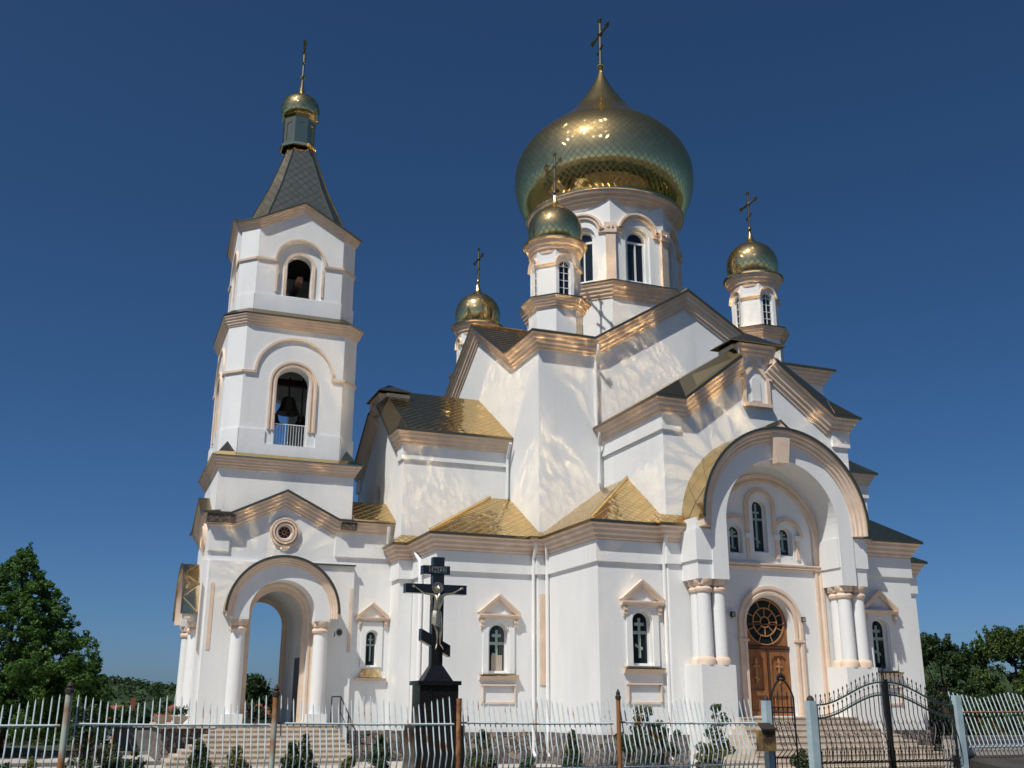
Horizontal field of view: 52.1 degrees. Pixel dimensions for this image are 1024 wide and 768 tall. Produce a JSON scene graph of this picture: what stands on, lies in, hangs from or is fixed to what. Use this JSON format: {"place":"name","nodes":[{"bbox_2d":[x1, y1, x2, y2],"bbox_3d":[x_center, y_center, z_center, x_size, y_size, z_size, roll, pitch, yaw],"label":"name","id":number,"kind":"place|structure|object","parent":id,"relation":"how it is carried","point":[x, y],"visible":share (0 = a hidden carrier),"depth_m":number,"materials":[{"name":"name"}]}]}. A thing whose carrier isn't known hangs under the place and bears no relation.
{"place":"outdoors","nodes":[
{"label":"outdoors","id":0,"kind":"place"},
{"bbox_2d":[17,682,175,712],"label":"hill","id":1,"kind":"structure","parent":0,"point":[120,698],"depth_m":271.80,"materials":[{"name":"green plant"}]},
{"bbox_2d":[0,755,560,767],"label":"paving","id":2,"kind":"structure","parent":0,"point":[39,759],"depth_m":31.71,"materials":[{"name":"concrete"}]},
{"bbox_2d":[0,761,11,767],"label":"thuja shrub","id":3,"kind":"object","parent":2,"relation":"on","point":[6,765],"visible":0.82,"depth_m":16.26,"materials":[{"name":"green plant"}]},
{"bbox_2d":[22,757,38,767],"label":"thuja shrub","id":4,"kind":"object","parent":2,"relation":"on","point":[31,760],"visible":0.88,"depth_m":17.23,"materials":[{"name":"green plant"}]},
{"bbox_2d":[64,702,109,767],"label":"sapling","id":5,"kind":"object","parent":2,"relation":"on","point":[84,743],"visible":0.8,"depth_m":18.49,"materials":[{"name":"green plant"}]},
{"bbox_2d":[96,743,123,767],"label":"bush","id":6,"kind":"object","parent":2,"relation":"on","point":[113,763],"visible":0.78,"depth_m":19.09,"materials":[{"name":"green plant"}]},
{"bbox_2d":[119,748,146,767],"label":"thuja shrub","id":7,"kind":"object","parent":2,"relation":"on","point":[136,763],"visible":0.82,"depth_m":17.80,"materials":[{"name":"green plant"}]},
{"bbox_2d":[185,739,212,767],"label":"thuja shrub","id":8,"kind":"object","parent":2,"relation":"on","point":[197,757],"visible":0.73,"depth_m":21.85,"materials":[{"name":"green plant"}]},
{"bbox_2d":[219,745,251,767],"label":"thuja shrub","id":9,"kind":"object","parent":2,"relation":"on","point":[239,760],"visible":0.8,"depth_m":19.31,"materials":[{"name":"green plant"}]},
{"bbox_2d":[281,740,304,767],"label":"thuja shrub","id":10,"kind":"object","parent":2,"relation":"on","point":[290,757],"visible":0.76,"depth_m":20.56,"materials":[{"name":"green plant"}]},
{"bbox_2d":[296,733,317,767],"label":"thuja shrub","id":11,"kind":"object","parent":2,"relation":"on","point":[304,756],"visible":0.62,"depth_m":20.92,"materials":[{"name":"green plant"}]},
{"bbox_2d":[340,755,355,767],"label":"thuja shrub","id":12,"kind":"object","parent":2,"relation":"on","point":[349,762],"visible":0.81,"depth_m":19.08,"materials":[{"name":"green plant"}]},
{"bbox_2d":[369,733,393,767],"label":"thuja shrub","id":13,"kind":"object","parent":2,"relation":"on","point":[381,753],"visible":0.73,"depth_m":23.15,"materials":[{"name":"green plant"}]},
{"bbox_2d":[403,557,466,767],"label":"crucifix monument","id":14,"kind":"object","parent":2,"relation":"on","point":[434,682],"visible":1,"depth_m":21.90,"materials":[{"name":"black stone"}]},
{"bbox_2d":[467,757,485,767],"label":"thuja shrub","id":15,"kind":"object","parent":2,"relation":"on","point":[473,764],"visible":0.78,"depth_m":20.94,"materials":[{"name":"green plant"}]},
{"bbox_2d":[465,729,497,767],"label":"thuja shrub","id":16,"kind":"object","parent":2,"relation":"on","point":[483,735],"visible":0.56,"depth_m":24.01,"materials":[{"name":"green plant"}]},
{"bbox_2d":[518,754,534,767],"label":"thuja shrub","id":17,"kind":"object","parent":2,"relation":"on","point":[527,762],"visible":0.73,"depth_m":22.24,"materials":[{"name":"green plant"}]},
{"bbox_2d":[561,729,585,766],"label":"thuja shrub","id":18,"kind":"object","parent":2,"relation":"on","point":[571,751],"visible":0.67,"depth_m":26.80,"materials":[{"name":"green plant"}]},
{"bbox_2d":[609,731,651,767],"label":"leafy bush","id":19,"kind":"object","parent":2,"relation":"on","point":[634,748],"visible":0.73,"depth_m":24.82,"materials":[{"name":"green plant"}]},
{"bbox_2d":[629,705,660,767],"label":"rose bush","id":20,"kind":"object","parent":2,"relation":"on","point":[643,720],"visible":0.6,"depth_m":25.61,"materials":[{"name":"green plant"}]},
{"bbox_2d":[643,720,680,767],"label":"leafy bush","id":21,"kind":"object","parent":2,"relation":"on","point":[662,744],"visible":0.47,"depth_m":26.19,"materials":[{"name":"green plant"}]},
{"bbox_2d":[693,741,728,767],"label":"leafy bush","id":22,"kind":"object","parent":2,"relation":"on","point":[706,754],"visible":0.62,"depth_m":23.26,"materials":[{"name":"green plant"}]},
{"bbox_2d":[703,703,735,767],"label":"rose bush","id":23,"kind":"object","parent":2,"relation":"on","point":[718,706],"visible":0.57,"depth_m":25.76,"materials":[{"name":"green plant"}]},
{"bbox_2d":[789,748,808,767],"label":"leafy bush","id":24,"kind":"object","parent":2,"relation":"on","point":[803,760],"visible":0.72,"depth_m":23.54,"materials":[{"name":"green plant"}]},
{"bbox_2d":[872,648,886,766],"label":"marker pole","id":25,"kind":"object","parent":2,"relation":"on","point":[877,697],"visible":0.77,"depth_m":23.05,"materials":[{"name":"black metal"}]},
{"bbox_2d":[929,692,1023,737],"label":"bushy tree","id":26,"kind":"object","parent":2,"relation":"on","point":[980,696],"visible":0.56,"depth_m":41.06,"materials":[{"name":"green plant"}]},
{"bbox_2d":[983,724,1005,734],"bbox_3d":[9.878,7.637,21.329,0.622,1.378,0.536,14,-22,-37],"label":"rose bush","id":27,"kind":"object","parent":2,"relation":"on","point":[990,731],"visible":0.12,"depth_m":21.48,"materials":[{"name":"green plant"}]},
{"bbox_2d":[3,731,1009,761],"bbox_3d":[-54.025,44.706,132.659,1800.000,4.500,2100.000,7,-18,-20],"label":"ground","id":28,"kind":"structure","parent":0,"point":[8,749],"depth_m":42.33,"materials":[{"name":"grey concrete"}]},
{"bbox_2d":[0,665,23,740],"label":"hedge tree","id":29,"kind":"object","parent":28,"relation":"on","point":[18,703],"depth_m":40.47,"materials":[{"name":"green plant"}]},
{"bbox_2d":[0,541,113,752],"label":"lime tree","id":30,"kind":"object","parent":28,"relation":"on","point":[27,661],"visible":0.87,"depth_m":36.12,"materials":[{"name":"green plant"}]},
{"bbox_2d":[3,726,112,745],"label":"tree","id":31,"kind":"object","parent":28,"relation":"on","point":[33,742],"visible":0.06,"depth_m":64.06,"materials":[{"name":"green plant"}]},
{"bbox_2d":[57,681,74,767],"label":"fence post","id":32,"kind":"object","parent":28,"relation":"on","point":[69,690],"visible":1,"depth_m":14.12,"materials":[{"name":"metal"}]},
{"bbox_2d":[0,696,60,767],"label":"fence section","id":33,"kind":"object","parent":32,"relation":"attached to","point":[32,725],"visible":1,"depth_m":14.03,"materials":[{"name":"blue paint"}]},
{"bbox_2d":[0,751,161,766],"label":"kerb","id":34,"kind":"structure","parent":28,"relation":"on","point":[54,764],"depth_m":35.39,"materials":[{"name":"grey concrete"}]},
{"bbox_2d":[97,698,136,742],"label":"house","id":35,"kind":"structure","parent":28,"relation":"on","point":[133,702],"depth_m":103.25,"materials":[{"name":"red brick"}]},
{"bbox_2d":[85,705,168,744],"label":"tree","id":36,"kind":"object","parent":28,"relation":"on","point":[133,717],"visible":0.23,"depth_m":62.72,"materials":[{"name":"green plant"}]},
{"bbox_2d":[112,726,151,750],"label":"garden wall","id":37,"kind":"structure","parent":28,"relation":"on","point":[131,738],"depth_m":39.37,"materials":[{"name":"grey concrete"}]},
{"bbox_2d":[152,704,173,721],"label":"house","id":38,"kind":"structure","parent":28,"relation":"on","point":[170,708],"depth_m":79.54,"materials":[{"name":"brown"}]},
{"bbox_2d":[243,673,272,721],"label":"tree","id":39,"kind":"object","parent":28,"relation":"on","point":[256,686],"visible":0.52,"depth_m":56.35,"materials":[{"name":"green plant"}]},
{"bbox_2d":[246,696,272,721],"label":"tree","id":40,"kind":"object","parent":28,"relation":"on","point":[262,713],"visible":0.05,"depth_m":61.85,"materials":[{"name":"green plant"}]},
{"bbox_2d":[246,699,272,718],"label":"house","id":41,"kind":"structure","parent":28,"relation":"on","point":[268,711],"depth_m":100.16,"materials":[{"name":"brown"}]},
{"bbox_2d":[268,684,279,767],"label":"fence post","id":42,"kind":"object","parent":28,"relation":"on","point":[276,694],"visible":1,"depth_m":15.07,"materials":[{"name":"metal"}]},
{"bbox_2d":[69,695,268,767],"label":"fence section","id":43,"kind":"object","parent":42,"relation":"attached to","point":[113,724],"visible":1,"depth_m":14.64,"materials":[{"name":"blue paint"}]},
{"bbox_2d":[277,695,453,767],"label":"fence section","id":44,"kind":"object","parent":42,"relation":"attached to","point":[359,724],"visible":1,"depth_m":15.60,"materials":[{"name":"blue paint"}]},
{"bbox_2d":[455,698,461,767],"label":"fence post","id":45,"kind":"object","parent":28,"relation":"on","point":[458,730],"visible":1,"depth_m":16.01,"materials":[{"name":"metal"}]},
{"bbox_2d":[461,696,615,767],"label":"fence section","id":46,"kind":"object","parent":45,"relation":"attached to","point":[511,723],"visible":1,"depth_m":16.54,"materials":[{"name":"blue paint"}]},
{"bbox_2d":[149,18,943,767],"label":"church","id":47,"kind":"structure","parent":28,"relation":"on","point":[627,468],"depth_m":34.48,"materials":[{"name":"white paint"}]},
{"bbox_2d":[150,705,169,723],"bbox_3d":[-10.530,9.934,31.439,0.640,0.596,0.640,7,-18,-20],"label":"flower pot","id":48,"kind":"object","parent":47,"relation":"on","point":[156,711],"visible":0.78,"depth_m":31.32,"materials":[{"name":"beige stone"}]},
{"bbox_2d":[168,705,189,723],"bbox_3d":[-9.938,9.888,31.300,0.642,0.604,0.640,7,-18,-20],"label":"flower pot","id":49,"kind":"object","parent":47,"relation":"on","point":[184,718],"visible":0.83,"depth_m":31.16,"materials":[{"name":"beige stone"}]},
{"bbox_2d":[274,413,279,424],"bbox_3d":[-8.432,0.548,37.229,0.500,1.850,0.500,7,-18,-20],"label":"bell","id":50,"kind":"object","parent":47,"relation":"hanging from","point":[276,419],"visible":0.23,"depth_m":36.91,"materials":[{"name":"brown metal"}]},
{"bbox_2d":[278,526,290,538],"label":"rose window","id":51,"kind":"structure","parent":47,"relation":"in","point":[284,532],"depth_m":35.19,"materials":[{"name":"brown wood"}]},
{"bbox_2d":[276,378,299,416],"bbox_3d":[-8.018,0.444,37.652,0.840,1.400,0.840,7,-18,-20],"label":"bell","id":52,"kind":"object","parent":47,"relation":"hanging from","point":[288,407],"visible":0.99,"depth_m":37.36,"materials":[{"name":"brown metal"}]},
{"bbox_2d":[291,657,299,721],"bbox_3d":[-7.412,10.502,35.909,0.030,2.150,1.200,7,-18,-20],"label":"porch door","id":53,"kind":"structure","parent":47,"relation":"in","point":[296,660],"depth_m":36.00,"materials":[{"name":"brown wood"}]},
{"bbox_2d":[295,378,304,425],"bbox_3d":[-7.527,0.629,37.570,0.440,1.800,0.440,7,-18,-20],"label":"bell","id":54,"kind":"object","parent":47,"relation":"hanging from","point":[300,420],"visible":0.79,"depth_m":37.33,"materials":[{"name":"brown metal"}]},
{"bbox_2d":[333,628,342,636],"bbox_3d":[-5.712,8.136,34.233,0.257,0.260,0.577,7,-18,-20],"label":"loudspeaker","id":55,"kind":"object","parent":47,"relation":"attached to","point":[338,632],"visible":1,"depth_m":33.99,"materials":[{"name":"grey"}]},
{"bbox_2d":[365,631,375,666],"bbox_3d":[-4.773,8.906,35.198,0.360,1.160,0.080,7,-18,-20],"label":"window","id":56,"kind":"structure","parent":47,"relation":"in","point":[371,636],"depth_m":35.20,"materials":[{"name":"white"}]},
{"bbox_2d":[489,623,505,672],"bbox_3d":[-0.493,8.287,32.850,0.620,1.510,0.090,7,-18,-20],"label":"window","id":57,"kind":"structure","parent":47,"relation":"in","point":[497,633],"depth_m":32.90,"materials":[{"name":"black"}]},
{"bbox_2d":[534,267,535,295],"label":"turret window","id":58,"kind":"structure","parent":47,"relation":"in","point":[535,267],"depth_m":38.69,"materials":[{"name":"white"}]},
{"bbox_2d":[559,261,569,293],"bbox_3d":[1.877,-3.846,38.098,0.460,1.380,0.050,7,-18,-20],"label":"turret window","id":59,"kind":"structure","parent":47,"relation":"in","point":[564,276],"depth_m":38.11,"materials":[{"name":"white"}]},
{"bbox_2d":[580,233,593,282],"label":"drum window","id":60,"kind":"structure","parent":47,"relation":"in","point":[586,262],"depth_m":42.91,"materials":[{"name":"white"}]},
{"bbox_2d":[627,233,644,282],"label":"drum window","id":61,"kind":"structure","parent":47,"relation":"in","point":[635,244],"depth_m":42.95,"materials":[{"name":"black"}]},
{"bbox_2d":[633,611,649,665],"bbox_3d":[3.702,7.394,30.445,0.600,1.550,0.090,7,-18,-20],"label":"window","id":62,"kind":"structure","parent":47,"relation":"in","point":[641,649],"depth_m":30.45,"materials":[{"name":"black"}]},
{"bbox_2d":[730,612,735,618],"bbox_3d":[6.574,6.900,31.241,0.140,0.203,0.152,7,-18,-20],"label":"floodlight","id":63,"kind":"object","parent":47,"relation":"attached to","point":[732,614],"visible":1,"depth_m":31.19,"materials":[{"name":"black plastic"}]},
{"bbox_2d":[729,526,739,552],"bbox_3d":[6.794,4.804,32.294,0.470,0.865,0.070,7,-18,-20],"label":"window","id":64,"kind":"structure","parent":47,"relation":"in","point":[734,533],"depth_m":32.31,"materials":[{"name":"black"}]},
{"bbox_2d":[735,297,740,326],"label":"turret window","id":65,"kind":"structure","parent":47,"relation":"in","point":[738,317],"depth_m":41.60,"materials":[{"name":"white"}]},
{"bbox_2d":[752,501,765,551],"bbox_3d":[7.635,4.464,32.737,0.520,1.640,0.070,7,-18,-20],"label":"window","id":66,"kind":"structure","parent":47,"relation":"in","point":[757,510],"depth_m":32.76,"materials":[{"name":"black"}]},
{"bbox_2d":[762,293,772,324],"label":"turret window","id":67,"kind":"structure","parent":47,"relation":"in","point":[767,312],"depth_m":41.10,"materials":[{"name":"white"}]},
{"bbox_2d":[747,598,792,715],"bbox_3d":[7.699,8.223,31.642,1.620,3.490,0.140,7,-18,-20],"label":"door","id":68,"kind":"structure","parent":47,"relation":"in","point":[768,647],"depth_m":31.67,"materials":[{"name":"brown wood"}]},
{"bbox_2d":[779,529,789,555],"bbox_3d":[8.492,4.991,32.922,0.470,0.885,0.070,7,-18,-20],"label":"window","id":69,"kind":"structure","parent":47,"relation":"in","point":[784,538],"depth_m":32.94,"materials":[{"name":"black"}]},
{"bbox_2d":[872,619,887,669],"bbox_3d":[11.641,8.300,33.372,0.600,1.580,0.090,7,-18,-20],"label":"window","id":70,"kind":"structure","parent":47,"relation":"in","point":[880,652],"depth_m":33.40,"materials":[{"name":"black glass"}]},
{"bbox_2d":[615,689,621,767],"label":"fence post","id":71,"kind":"object","parent":28,"relation":"on","point":[618,720],"visible":1,"depth_m":16.96,"materials":[{"name":"metal"}]},
{"bbox_2d":[621,697,759,767],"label":"fence section","id":72,"kind":"object","parent":71,"relation":"attached to","point":[688,764],"visible":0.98,"depth_m":17.45,"materials":[{"name":"blue paint"}]},
{"bbox_2d":[761,695,774,767],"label":"gate post","id":73,"kind":"object","parent":28,"relation":"on","point":[769,756],"visible":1,"depth_m":17.89,"materials":[{"name":"grey metal"}]},
{"bbox_2d":[756,723,776,750],"bbox_3d":[4.289,5.946,17.645,0.310,0.450,0.210,7,-18,-20],"label":"mailbox","id":74,"kind":"object","parent":73,"relation":"attached to","point":[766,737],"visible":1,"depth_m":17.58,"materials":[{"name":"yellow"}]},
{"bbox_2d":[770,671,801,767],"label":"narrow gate","id":75,"kind":"structure","parent":73,"relation":"attached to","point":[778,676],"depth_m":17.97,"materials":[{"name":"black metal"}]},
{"bbox_2d":[804,695,821,767],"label":"gate post","id":76,"kind":"object","parent":28,"relation":"on","point":[813,741],"visible":1,"depth_m":18.14,"materials":[{"name":"blue paint"}]},
{"bbox_2d":[815,672,893,767],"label":"gate leaf","id":77,"kind":"object","parent":76,"relation":"attached to","point":[830,762],"visible":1,"depth_m":18.48,"materials":[{"name":"black metal"}]},
{"bbox_2d":[881,664,895,767],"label":"gate stile","id":78,"kind":"object","parent":28,"relation":"on","point":[889,713],"visible":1,"depth_m":18.79,"materials":[{"name":"black metal"}]},
{"bbox_2d":[920,632,990,741],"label":"bushy tree","id":79,"kind":"object","parent":28,"relation":"on","point":[946,651],"visible":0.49,"depth_m":51.37,"materials":[{"name":"green plant"}]},
{"bbox_2d":[950,695,968,767],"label":"gate post","id":80,"kind":"object","parent":28,"relation":"on","point":[956,702],"visible":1,"depth_m":19.25,"materials":[{"name":"blue paint"}]},
{"bbox_2d":[885,671,961,767],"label":"gate leaf","id":81,"kind":"object","parent":80,"relation":"attached to","point":[954,735],"visible":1,"depth_m":19.02,"materials":[{"name":"black metal"}]},
{"bbox_2d":[948,692,1023,751],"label":"fence section","id":82,"kind":"object","parent":80,"relation":"attached to","point":[993,712],"visible":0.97,"depth_m":19.81,"materials":[{"name":"blue paint"}]},
{"bbox_2d":[940,735,1023,767],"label":"wall","id":83,"kind":"structure","parent":28,"relation":"on","point":[996,752],"depth_m":19.91,"materials":[{"name":"concrete"}]},
{"bbox_2d":[952,624,1023,734],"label":"tree","id":84,"kind":"object","parent":28,"relation":"on","point":[1006,644],"visible":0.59,"depth_m":52.85,"materials":[{"name":"green plant"}]},
{"bbox_2d":[1007,654,1023,693],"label":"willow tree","id":85,"kind":"object","parent":28,"relation":"on","point":[1012,675],"visible":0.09,"depth_m":55.44,"materials":[{"name":"green plant"}]},
{"bbox_2d":[0,0,1023,692],"label":"sky","id":86,"kind":"structure","parent":0,"point":[879,144],"materials":[{"name":"blue"}]},
{"bbox_2d":[924,659,1014,729],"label":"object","id":87,"kind":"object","parent":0,"point":[1009,686],"depth_m":344.32,"materials":[{"name":"green plant"}]},
{"bbox_2d":[953,754,1023,767],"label":"verge","id":88,"kind":"structure","parent":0,"point":[996,761],"depth_m":19.17,"materials":[{"name":"concrete"}]},
{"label":"hill","id":89,"kind":"structure","parent":0,"visible":0},
{"bbox_2d":[0,662,1018,720],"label":"hill woods","id":90,"kind":"object","parent":89,"relation":"on","point":[154,687],"visible":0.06,"depth_m":285.77,"materials":[{"name":"green plant"}]}
]}

